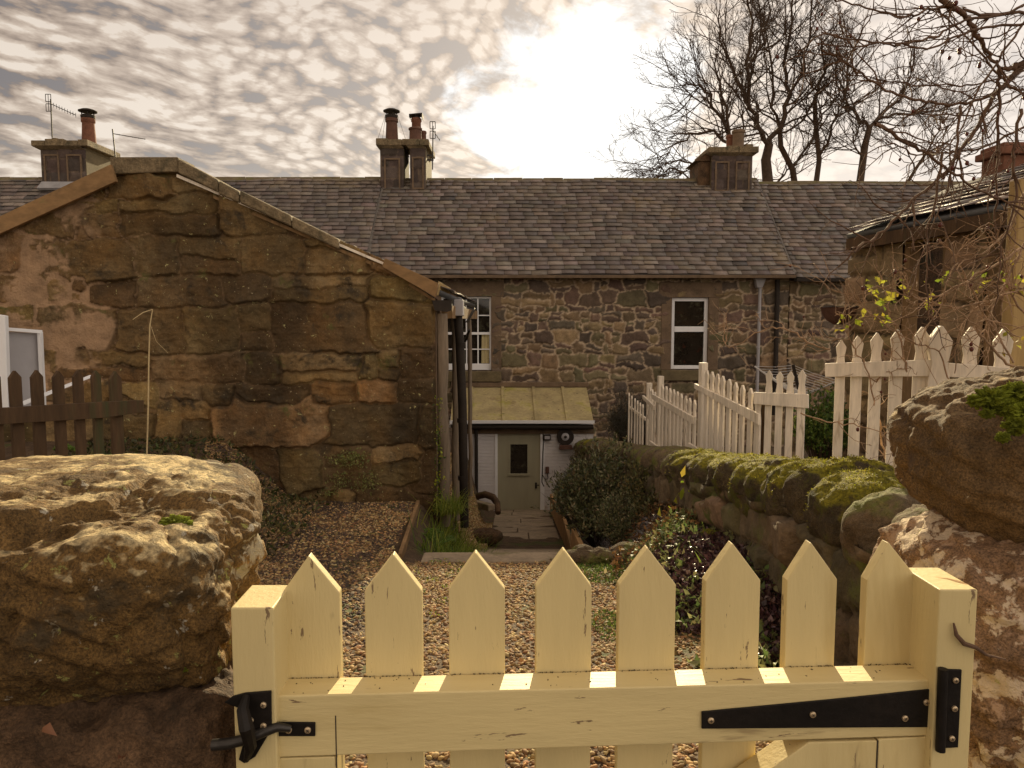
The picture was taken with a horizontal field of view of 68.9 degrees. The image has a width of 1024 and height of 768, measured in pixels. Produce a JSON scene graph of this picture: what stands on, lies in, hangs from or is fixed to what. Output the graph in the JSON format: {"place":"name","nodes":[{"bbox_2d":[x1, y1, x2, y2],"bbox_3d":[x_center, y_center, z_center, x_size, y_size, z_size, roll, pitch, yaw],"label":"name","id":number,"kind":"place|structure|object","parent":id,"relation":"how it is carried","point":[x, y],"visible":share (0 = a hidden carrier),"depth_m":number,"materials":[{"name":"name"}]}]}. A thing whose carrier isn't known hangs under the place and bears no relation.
{"place":"outdoors","nodes":[
{"label":"outdoors","id":0,"kind":"place"},
{"bbox_2d":[23,375,90,404],"bbox_3d":[-3.811,0.044,6.287,0.015,0.188,0.734,1,5,12],"label":"white board","id":1,"kind":"object","parent":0,"point":[27,401],"visible":0.55,"depth_m":6.19,"materials":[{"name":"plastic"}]},
{"bbox_2d":[4,428,820,767],"bbox_3d":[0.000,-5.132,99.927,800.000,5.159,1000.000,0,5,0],"label":"ground","id":2,"kind":"structure","parent":0,"point":[414,550],"depth_m":6.62,"materials":[{"name":"gravel"}]},
{"bbox_2d":[0,314,46,406],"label":"window leaf","id":3,"kind":"object","parent":2,"relation":"on","point":[21,353],"visible":0.64,"depth_m":6.80,"materials":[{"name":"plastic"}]},
{"bbox_2d":[0,370,143,460],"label":"brown picket fence","id":4,"kind":"object","parent":2,"relation":"on","point":[16,414],"visible":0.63,"depth_m":4.97,"materials":[{"name":"brown wood"}]},
{"bbox_2d":[52,444,136,454],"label":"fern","id":5,"kind":"object","parent":2,"relation":"on","point":[69,447],"visible":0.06,"depth_m":5.91,"materials":[{"name":"green plant"}]},
{"bbox_2d":[134,309,167,453],"bbox_3d":[-2.846,0.018,5.914,0.240,1.218,0.093,-2,5,-25],"label":"dry stalk","id":6,"kind":"object","parent":2,"relation":"on","point":[148,378],"visible":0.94,"depth_m":5.91,"materials":[{"name":"plant"}]},
{"bbox_2d":[0,108,380,250],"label":"stone cottage","id":7,"kind":"structure","parent":2,"relation":"on","point":[343,209],"depth_m":19.54,"materials":[{"name":"stone"}]},
{"bbox_2d":[45,94,75,137],"bbox_3d":[-12.040,-7.139,19.932,0.706,1.129,0.063,-2,5,-18],"label":"tv aerial","id":8,"kind":"object","parent":7,"relation":"attached to","point":[51,104],"visible":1,"depth_m":19.85,"materials":[{"name":"metal"}]},
{"bbox_2d":[112,129,142,156],"bbox_3d":[-10.265,-6.398,20.016,0.810,0.808,0.047,-1,5,-14],"label":"tv aerial","id":9,"kind":"object","parent":7,"relation":"attached to","point":[121,135],"visible":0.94,"depth_m":19.93,"materials":[{"name":"metal"}]},
{"bbox_2d":[50,432,330,557],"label":"undergrowth","id":10,"kind":"object","parent":2,"relation":"on","point":[135,448],"visible":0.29,"depth_m":7.33,"materials":[{"name":"green plant"}]},
{"bbox_2d":[0,157,477,527],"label":"stone barn","id":11,"kind":"structure","parent":2,"relation":"on","point":[293,347],"depth_m":7.95,"materials":[{"name":"stone"}]},
{"bbox_2d":[315,444,382,501],"bbox_3d":[-1.754,0.936,7.986,0.734,0.635,0.281,0,5,0],"label":"wall plant","id":12,"kind":"object","parent":11,"relation":"attached to","point":[352,459],"depth_m":7.97,"materials":[{"name":"green plant"}]},
{"bbox_2d":[431,395,446,516],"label":"creeper","id":13,"kind":"object","parent":11,"relation":"attached to","point":[438,435],"visible":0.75,"depth_m":8.03,"materials":[{"name":"green plant"}]},
{"bbox_2d":[225,585,288,767],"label":"gate post","id":14,"kind":"object","parent":2,"relation":"on","point":[259,643],"visible":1,"depth_m":1.00,"materials":[{"name":"yellow wood"}]},
{"bbox_2d":[204,443,414,646],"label":"wet gravel","id":15,"kind":"structure","parent":2,"relation":"on","point":[359,626],"depth_m":6.39,"materials":[{"name":"gravel"}]},
{"bbox_2d":[398,500,419,558],"bbox_3d":[-0.970,1.437,7.124,0.035,0.220,1.853,0,5,-2],"label":"edging board","id":16,"kind":"object","parent":2,"relation":"on","point":[403,546],"visible":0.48,"depth_m":6.87,"materials":[{"name":"brown wood"}]},
{"bbox_2d":[413,558,462,618],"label":"creeping plant","id":17,"kind":"object","parent":2,"relation":"on","point":[418,572],"visible":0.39,"depth_m":5.40,"materials":[{"name":"green plant"}]},
{"bbox_2d":[421,527,455,549],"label":"fern","id":18,"kind":"object","parent":2,"relation":"on","point":[445,540],"visible":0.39,"depth_m":7.35,"materials":[{"name":"green plant"}]},
{"bbox_2d":[424,487,483,523],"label":"grass clump","id":19,"kind":"object","parent":2,"relation":"on","point":[452,506],"visible":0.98,"depth_m":7.95,"materials":[{"name":"green plant"}]},
{"bbox_2d":[396,493,513,558],"bbox_3d":[-0.586,1.702,8.049,1.214,1.392,3.294,0,5,0],"label":"grass clump","id":20,"kind":"object","parent":2,"relation":"on","point":[455,546],"visible":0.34,"depth_m":7.58,"materials":[{"name":"green plant"}]},
{"bbox_2d":[267,509,690,758],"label":"fallen leaves","id":21,"kind":"object","parent":2,"relation":"on","point":[595,618],"visible":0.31,"depth_m":4.78,"materials":[{"name":"brown plant"}]},
{"bbox_2d":[471,527,502,546],"bbox_3d":[-0.443,2.286,11.136,0.614,0.275,0.349,0,5,0],"label":"rock","id":22,"kind":"object","parent":2,"relation":"on","point":[495,536],"visible":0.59,"depth_m":11.01,"materials":[{"name":"brown stone"}]},
{"bbox_2d":[475,491,500,514],"bbox_3d":[-0.498,2.190,13.596,0.333,0.427,1.112,-3,6,-29],"label":"round edging","id":23,"kind":"object","parent":2,"relation":"on","point":[495,505],"visible":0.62,"depth_m":13.34,"materials":[{"name":"stone"}]},
{"bbox_2d":[421,552,556,563],"bbox_3d":[-0.117,1.492,6.130,1.243,0.160,0.240,0,5,0],"label":"path step","id":24,"kind":"object","parent":2,"relation":"on","point":[504,557],"visible":0.27,"depth_m":6.12,"materials":[{"name":"stone"}]},
{"bbox_2d":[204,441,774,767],"bbox_3d":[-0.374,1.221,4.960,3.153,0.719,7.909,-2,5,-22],"label":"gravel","id":25,"kind":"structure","parent":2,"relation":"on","point":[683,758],"depth_m":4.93,"materials":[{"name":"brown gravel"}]},
{"bbox_2d":[556,541,640,564],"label":"rocks","id":26,"kind":"object","parent":25,"relation":"on","point":[583,553],"visible":0.73,"depth_m":5.95,"materials":[{"name":"grey stone"}]},
{"bbox_2d":[550,494,570,549],"bbox_3d":[0.806,2.358,12.377,0.084,1.102,6.359,0,5,0],"label":"edging board","id":27,"kind":"object","parent":2,"relation":"on","point":[561,523],"visible":0.63,"depth_m":11.70,"materials":[{"name":"brown wood"}]},
{"bbox_2d":[549,455,584,527],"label":"shrub","id":28,"kind":"object","parent":2,"relation":"on","point":[564,475],"visible":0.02,"depth_m":12.60,"materials":[{"name":"green plant"}]},
{"bbox_2d":[571,528,582,549],"bbox_3d":[0.746,1.997,8.256,0.051,0.750,1.708,0,5,0],"label":"edging board","id":29,"kind":"object","parent":2,"relation":"on","point":[576,540],"visible":0.11,"depth_m":8.61,"materials":[{"name":"brown wood"}]},
{"bbox_2d":[568,437,587,470],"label":"shrub","id":30,"kind":"object","parent":2,"relation":"on","point":[575,453],"visible":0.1,"depth_m":14.77,"materials":[{"name":"green plant"}]},
{"bbox_2d":[367,108,795,446],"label":"stone cottage","id":31,"kind":"structure","parent":2,"relation":"on","point":[601,286],"depth_m":17.84,"materials":[{"name":"stone"}]},
{"bbox_2d":[427,121,439,169],"bbox_3d":[-2.058,-6.337,19.499,0.235,1.277,1.018,-1,5,-12],"label":"tv aerial","id":32,"kind":"object","parent":31,"relation":"attached to","point":[432,138],"visible":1,"depth_m":19.93,"materials":[{"name":"metal"}]},
{"bbox_2d":[441,297,490,369],"bbox_3d":[-1.087,-1.209,17.853,1.189,1.747,0.082,0,5,0],"label":"window","id":33,"kind":"structure","parent":31,"relation":"in","point":[481,327],"depth_m":17.87,"materials":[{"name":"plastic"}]},
{"bbox_2d":[449,382,594,510],"bbox_3d":[0.185,1.535,17.081,3.278,3.023,1.825,0,5,0],"label":"porch","id":34,"kind":"object","parent":31,"relation":"attached to","point":[510,420],"visible":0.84,"depth_m":16.45,"materials":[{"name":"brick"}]},
{"bbox_2d":[498,434,539,509],"bbox_3d":[0.153,1.904,16.450,0.939,1.899,0.126,0,5,0],"label":"door","id":35,"kind":"structure","parent":34,"relation":"in","point":[518,454],"depth_m":16.47,"materials":[{"name":"grey wood"}]},
{"bbox_2d":[541,429,543,486],"bbox_3d":[0.662,1.609,16.377,0.104,1.304,0.026,0,5,0],"label":"cable","id":36,"kind":"object","parent":34,"relation":"attached to","point":[542,461],"visible":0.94,"depth_m":16.38,"materials":[{"name":"metal"}]},
{"bbox_2d":[543,467,548,478],"bbox_3d":[0.739,1.974,16.392,0.148,0.318,0.068,0,5,0],"label":"switch box","id":37,"kind":"object","parent":34,"relation":"attached to","point":[547,470],"visible":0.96,"depth_m":16.35,"materials":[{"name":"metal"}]},
{"bbox_2d":[543,434,550,439],"bbox_3d":[0.768,1.162,16.305,0.160,0.110,0.104,0,5,0],"label":"wall lamp","id":38,"kind":"object","parent":34,"relation":"attached to","point":[546,436],"visible":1,"depth_m":16.26,"materials":[{"name":"white plastic"}]},
{"bbox_2d":[557,429,573,449],"bbox_3d":[1.161,1.189,16.260,0.370,0.456,0.198,0,5,0],"label":"hose reel","id":39,"kind":"object","parent":34,"relation":"attached to","point":[565,437],"visible":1,"depth_m":16.22,"materials":[{"name":"black plastic"}]},
{"bbox_2d":[671,298,707,368],"bbox_3d":[4.223,-1.209,17.841,0.879,1.696,0.082,0,5,0],"label":"window","id":40,"kind":"structure","parent":31,"relation":"in","point":[688,337],"depth_m":17.84,"materials":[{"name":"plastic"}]},
{"bbox_2d":[530,421,634,547],"bbox_3d":[1.164,1.234,9.378,1.825,1.608,2.765,2,5,23],"label":"shrub","id":41,"kind":"object","parent":2,"relation":"on","point":[579,497],"visible":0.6,"depth_m":9.15,"materials":[{"name":"green plant"}]},
{"bbox_2d":[591,608,615,641],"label":"creeping plant","id":42,"kind":"object","parent":2,"relation":"on","point":[608,622],"visible":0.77,"depth_m":4.21,"materials":[{"name":"green plant"}]},
{"bbox_2d":[577,545,653,585],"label":"creeping plant","id":43,"kind":"object","parent":2,"relation":"on","point":[599,566],"visible":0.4,"depth_m":5.54,"materials":[{"name":"green plant"}]},
{"bbox_2d":[587,478,644,545],"bbox_3d":[1.152,1.323,7.549,0.696,0.651,1.380,1,5,16],"label":"shrub","id":44,"kind":"object","parent":2,"relation":"on","point":[613,522],"visible":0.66,"depth_m":7.39,"materials":[{"name":"green plant"}]},
{"bbox_2d":[565,495,668,548],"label":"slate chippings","id":45,"kind":"object","parent":2,"relation":"on","point":[607,543],"visible":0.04,"depth_m":8.02,"materials":[{"name":"grey gravel"}]},
{"bbox_2d":[595,382,667,444],"bbox_3d":[2.304,0.603,14.444,1.462,1.419,1.792,0,5,0],"label":"shrub","id":46,"kind":"object","parent":2,"relation":"on","point":[619,425],"visible":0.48,"depth_m":14.23,"materials":[{"name":"green plant"}]},
{"bbox_2d":[628,393,645,444],"bbox_3d":[1.948,0.738,11.745,0.054,1.057,1.812,0,5,1],"label":"picket fence","id":47,"kind":"object","parent":2,"relation":"on","point":[637,412],"visible":0.82,"depth_m":11.49,"materials":[{"name":"white paint"}]},
{"bbox_2d":[614,452,662,533],"bbox_3d":[1.405,1.258,7.792,0.640,1.007,2.258,0,5,0],"label":"shrub","id":48,"kind":"object","parent":2,"relation":"on","point":[638,485],"visible":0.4,"depth_m":7.76,"materials":[{"name":"green plant"}]},
{"bbox_2d":[642,383,655,445],"bbox_3d":[1.905,0.579,10.281,0.104,1.156,0.764,0,5,0],"label":"fence post","id":49,"kind":"object","parent":2,"relation":"on","point":[650,421],"visible":0.71,"depth_m":10.27,"materials":[{"name":"white paint"}]},
{"bbox_2d":[606,498,708,573],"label":"brown leaves","id":50,"kind":"object","parent":2,"relation":"on","point":[665,513],"visible":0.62,"depth_m":5.95,"materials":[{"name":"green plant"}]},
{"bbox_2d":[658,467,689,519],"bbox_3d":[1.474,0.961,6.076,0.588,0.587,0.162,0,5,0],"label":"sapling","id":51,"kind":"object","parent":2,"relation":"on","point":[681,492],"visible":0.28,"depth_m":6.10,"materials":[{"name":"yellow plant"}]},
{"bbox_2d":[585,1,790,178],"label":"bare tree","id":52,"kind":"object","parent":2,"relation":"on","point":[727,104],"visible":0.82,"depth_m":27.39,"materials":[{"name":"brown plant"}]},
{"bbox_2d":[659,519,736,562],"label":"bed plant","id":53,"kind":"object","parent":2,"relation":"on","point":[698,548],"visible":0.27,"depth_m":5.05,"materials":[{"name":"green plant"}]},
{"bbox_2d":[619,507,780,667],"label":"bed leaves","id":54,"kind":"object","parent":2,"relation":"on","point":[696,620],"visible":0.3,"depth_m":4.44,"materials":[{"name":"green plant"}]},
{"bbox_2d":[622,524,781,667],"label":"purple leaves","id":55,"kind":"object","parent":2,"relation":"on","point":[689,567],"visible":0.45,"depth_m":4.51,"materials":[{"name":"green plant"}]},
{"bbox_2d":[697,528,718,536],"bbox_3d":[1.411,1.109,5.203,0.280,0.193,0.243,0,5,0],"label":"rock","id":56,"kind":"object","parent":2,"relation":"on","point":[709,531],"visible":0.09,"depth_m":5.20,"materials":[{"name":"brown stone"}]},
{"bbox_2d":[688,362,760,454],"bbox_3d":[2.191,0.421,7.699,0.105,1.225,1.462,-1,5,-12],"label":"picket fence","id":57,"kind":"object","parent":2,"relation":"on","point":[708,406],"visible":0.79,"depth_m":7.68,"materials":[{"name":"white paint"}]},
{"bbox_2d":[573,438,928,665],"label":"dry stone wall","id":58,"kind":"structure","parent":2,"relation":"on","point":[779,510],"depth_m":3.61,"materials":[{"name":"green stone"}]},
{"bbox_2d":[649,376,696,446],"bbox_3d":[1.982,0.535,9.188,0.100,1.186,1.626,-1,5,-7],"label":"picket fence","id":59,"kind":"object","parent":58,"relation":"on","point":[665,408],"visible":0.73,"depth_m":9.13,"materials":[{"name":"white paint"}]},
{"bbox_2d":[665,0,863,180],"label":"bare tree","id":60,"kind":"object","parent":2,"relation":"on","point":[766,169],"visible":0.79,"depth_m":28.61,"materials":[{"name":"brown plant"}]},
{"bbox_2d":[754,370,808,458],"bbox_3d":[2.502,0.395,6.933,0.496,1.066,0.120,4,6,36],"label":"picket fence","id":61,"kind":"object","parent":2,"relation":"on","point":[779,399],"visible":0.82,"depth_m":6.88,"materials":[{"name":"white paint"}]},
{"bbox_2d":[783,418,804,456],"bbox_3d":[3.147,0.603,8.282,0.276,0.440,0.280,0,5,0],"label":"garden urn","id":62,"kind":"object","parent":2,"relation":"on","point":[793,446],"visible":0.1,"depth_m":8.22,"materials":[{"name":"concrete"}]},
{"bbox_2d":[754,364,834,393],"bbox_3d":[3.399,0.333,9.173,0.757,1.174,2.692,1,5,7],"label":"rotary clothes line","id":63,"kind":"object","parent":2,"relation":"on","point":[795,378],"visible":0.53,"depth_m":8.92,"materials":[{"name":"metal"}]},
{"bbox_2d":[726,0,880,180],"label":"bare tree","id":64,"kind":"object","parent":2,"relation":"on","point":[789,163],"visible":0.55,"depth_m":30.68,"materials":[{"name":"brown plant"}]},
{"bbox_2d":[792,383,848,459],"bbox_3d":[3.209,0.433,7.656,0.714,0.896,0.695,-3,6,-30],"label":"shrub","id":65,"kind":"object","parent":2,"relation":"on","point":[817,434],"visible":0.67,"depth_m":7.53,"materials":[{"name":"green plant"}]},
{"bbox_2d":[752,0,895,180],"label":"bare tree","id":66,"kind":"object","parent":2,"relation":"on","point":[818,162],"visible":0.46,"depth_m":28.98,"materials":[{"name":"brown plant"}]},
{"bbox_2d":[756,178,962,446],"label":"stone cottage","id":67,"kind":"structure","parent":2,"relation":"on","point":[800,221],"depth_m":18.17,"materials":[{"name":"stone"}]},
{"bbox_2d":[699,192,1023,464],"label":"rose bush","id":68,"kind":"object","parent":2,"relation":"on","point":[1007,280],"visible":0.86,"depth_m":3.49,"materials":[{"name":"brown plant"}]},
{"bbox_2d":[773,0,991,180],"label":"bare tree","id":69,"kind":"object","parent":2,"relation":"on","point":[867,135],"visible":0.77,"depth_m":28.52,"materials":[{"name":"brown plant"}]},
{"bbox_2d":[775,0,1023,351],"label":"bare tree","id":70,"kind":"object","parent":2,"relation":"on","point":[1016,68],"visible":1,"depth_m":3.18,"materials":[{"name":"brown plant"}]},
{"bbox_2d":[825,326,1012,465],"bbox_3d":[2.035,0.440,3.748,0.892,1.460,0.088,2,5,19],"label":"picket fence","id":71,"kind":"object","parent":2,"relation":"on","point":[877,366],"visible":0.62,"depth_m":3.76,"materials":[{"name":"white paint"}]},
{"bbox_2d":[842,142,1023,462],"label":"stone outhouse","id":72,"kind":"structure","parent":2,"relation":"on","point":[894,236],"depth_m":7.98,"materials":[{"name":"brown stone"}]},
{"bbox_2d":[819,306,858,324],"bbox_3d":[4.020,-0.808,8.778,0.928,0.220,0.415,-2,5,-27],"label":"wall planter","id":73,"kind":"object","parent":72,"relation":"attached to","point":[828,313],"visible":0.87,"depth_m":8.55,"materials":[{"name":"metal"}]},
{"bbox_2d":[856,60,1020,180],"bbox_3d":[17.898,-5.872,32.243,5.960,16.647,4.930,2,5,17],"label":"bare tree","id":74,"kind":"object","parent":2,"relation":"on","point":[920,161],"visible":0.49,"depth_m":31.79,"materials":[{"name":"brown plant"}]},
{"bbox_2d":[909,568,976,767],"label":"gate post","id":75,"kind":"object","parent":2,"relation":"on","point":[941,658],"visible":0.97,"depth_m":1.05,"materials":[{"name":"beige wood"}]},
{"bbox_2d":[210,540,929,767],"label":"garden gate","id":76,"kind":"structure","parent":75,"relation":"attached to","point":[729,703],"depth_m":1.07,"materials":[{"name":"beige wood"}]},
{"bbox_2d":[935,577,969,585],"bbox_3d":[0.631,0.285,1.071,0.012,0.010,0.044,-5,7,-43],"label":"wood sliver","id":77,"kind":"object","parent":75,"relation":"on","point":[955,580],"visible":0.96,"depth_m":1.07,"materials":[{"name":"beige wood"}]},
{"bbox_2d":[953,623,1005,659],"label":"dead twig","id":78,"kind":"object","parent":75,"relation":"attached to","point":[961,640],"visible":1,"depth_m":1.03,"materials":[{"name":"brown wood"}]},
{"bbox_2d":[1001,179,1023,367],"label":"timber post","id":79,"kind":"object","parent":2,"relation":"on","point":[1017,353],"visible":0.29,"depth_m":4.29,"materials":[{"name":"brown wood"}]},
{"bbox_3d":[-0.828,1.096,1.281,1.066,0.591,0.568,0,5,0],"label":"pier stone","id":80,"kind":"object","parent":2,"relation":"on","visible":0},
{"bbox_2d":[0,660,235,767],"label":"pier stone","id":81,"kind":"object","parent":80,"relation":"on","point":[179,726],"visible":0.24,"depth_m":1.02,"materials":[{"name":"brown stone"}]},
{"bbox_2d":[42,723,56,735],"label":"dead leaf","id":82,"kind":"object","parent":81,"relation":"on","point":[48,728],"visible":1,"depth_m":0.99,"materials":[{"name":"brown plant"}]},
{"bbox_2d":[0,453,266,706],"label":"capstone","id":83,"kind":"object","parent":81,"relation":"on","point":[125,574],"visible":0.94,"depth_m":1.04,"materials":[{"name":"brown stone"}]},
{"bbox_3d":[1.079,1.002,1.409,0.705,0.675,0.557,0,5,0],"label":"pier stone","id":84,"kind":"object","parent":2,"relation":"on","visible":0},
{"bbox_2d":[869,508,1023,767],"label":"pier stone","id":85,"kind":"object","parent":84,"relation":"on","point":[989,569],"visible":0.36,"depth_m":1.27,"materials":[{"name":"brown stone"}]},
{"bbox_2d":[887,366,1023,543],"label":"capstone","id":86,"kind":"object","parent":85,"relation":"on","point":[957,448],"visible":1,"depth_m":1.33,"materials":[{"name":"brown stone"}]},
{"bbox_2d":[449,443,492,551],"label":"pale gravel","id":87,"kind":"structure","parent":0,"point":[477,520],"depth_m":11.79,"materials":[{"name":"beige gravel"}]},
{"bbox_2d":[0,0,1023,181],"label":"sky","id":88,"kind":"structure","parent":0,"point":[224,88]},
{"bbox_2d":[477,509,566,551],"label":"path","id":89,"kind":"structure","parent":0,"point":[533,528],"depth_m":13.53,"materials":[{"name":"grey stone"}]}
]}

